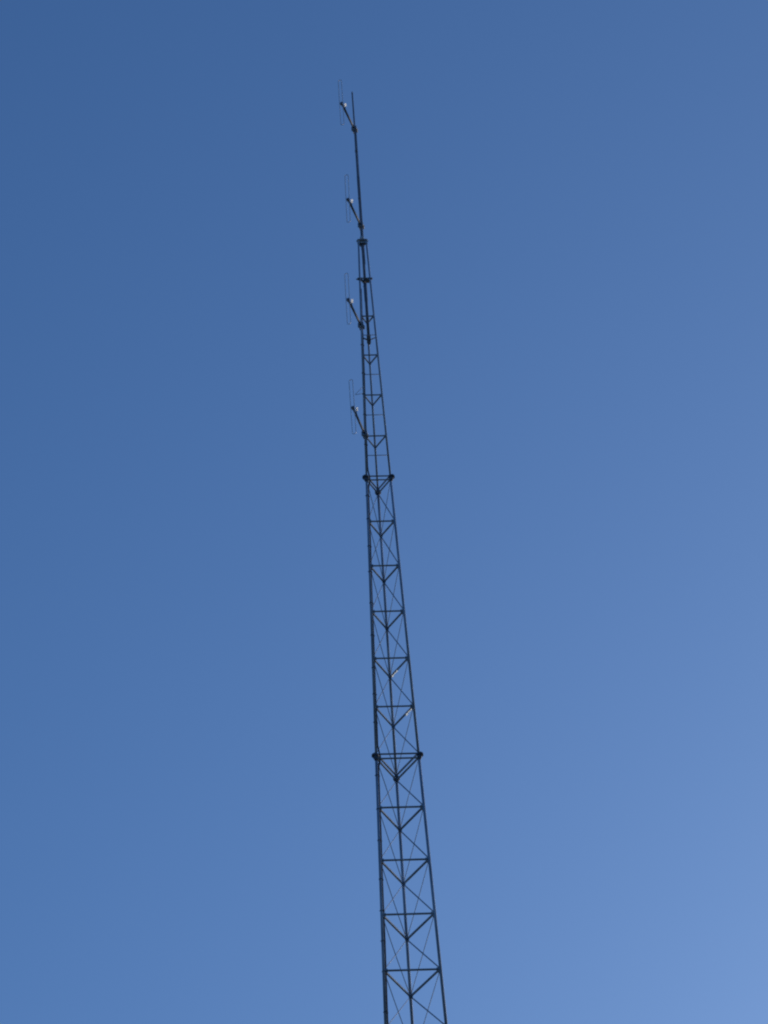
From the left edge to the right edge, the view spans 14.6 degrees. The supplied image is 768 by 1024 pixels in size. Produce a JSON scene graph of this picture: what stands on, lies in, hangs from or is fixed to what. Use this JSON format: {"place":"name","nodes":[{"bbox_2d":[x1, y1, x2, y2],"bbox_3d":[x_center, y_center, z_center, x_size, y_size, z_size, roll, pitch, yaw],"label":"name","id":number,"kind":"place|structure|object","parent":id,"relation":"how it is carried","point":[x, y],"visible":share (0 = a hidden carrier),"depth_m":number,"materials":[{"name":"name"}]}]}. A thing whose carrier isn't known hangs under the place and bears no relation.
{"place":"outdoors","nodes":[
{"label":"outdoors","id":0,"kind":"place"},
{"bbox_2d":[0,0,767,1023],"label":"sky","id":1,"kind":"structure","parent":0,"point":[564,203],"materials":[{"name":"blue"}]},
{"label":"concrete pad","id":2,"kind":"structure","parent":0,"visible":0},
{"bbox_2d":[356,239,447,1023],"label":"lattice tower","id":3,"kind":"structure","parent":2,"relation":"on","point":[375,754],"depth_m":48.12,"materials":[{"name":"metal"}]},
{"bbox_2d":[344,273,364,330],"bbox_3d":[-0.517,-3.589,53.976,0.106,1.330,0.817,-14,-43,11],"label":"dipole antenna","id":4,"kind":"object","parent":3,"relation":"attached to","point":[360,324],"visible":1,"depth_m":53.91,"materials":[{"name":"metal"}]},
{"bbox_2d":[349,379,368,438],"bbox_3d":[-0.425,-1.574,52.104,0.116,1.330,0.812,-14,-43,10],"label":"dipole antenna","id":5,"kind":"object","parent":3,"relation":"attached to","point":[363,433],"visible":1,"depth_m":52.02,"materials":[{"name":"metal"}]},
{"bbox_2d":[351,92,370,344],"bbox_3d":[-0.447,-5.646,56.377,0.080,7.035,0.080,-4,-42,0],"label":"antenna mast","id":6,"kind":"object","parent":3,"relation":"attached to","point":[364,272],"visible":1,"depth_m":55.88,"materials":[{"name":"metal"}]},
{"bbox_2d":[338,80,357,133],"bbox_3d":[-0.681,-7.629,57.731,0.105,1.330,0.814,-15,-43,12],"label":"dipole antenna","id":7,"kind":"object","parent":6,"relation":"attached to","point":[343,105],"visible":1,"depth_m":57.66,"materials":[{"name":"metal"}]},
{"bbox_2d":[345,175,364,228],"bbox_3d":[-0.538,-5.585,55.883,0.116,1.330,0.812,-15,-44,13],"label":"dipole antenna","id":8,"kind":"object","parent":6,"relation":"attached to","point":[360,224],"visible":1,"depth_m":55.81,"materials":[{"name":"metal"}]},
{"bbox_2d":[356,132,388,1023],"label":"feed cable","id":9,"kind":"object","parent":3,"relation":"attached to","point":[378,774],"visible":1,"depth_m":48.35,"materials":[{"name":"black rubber"}]}
]}

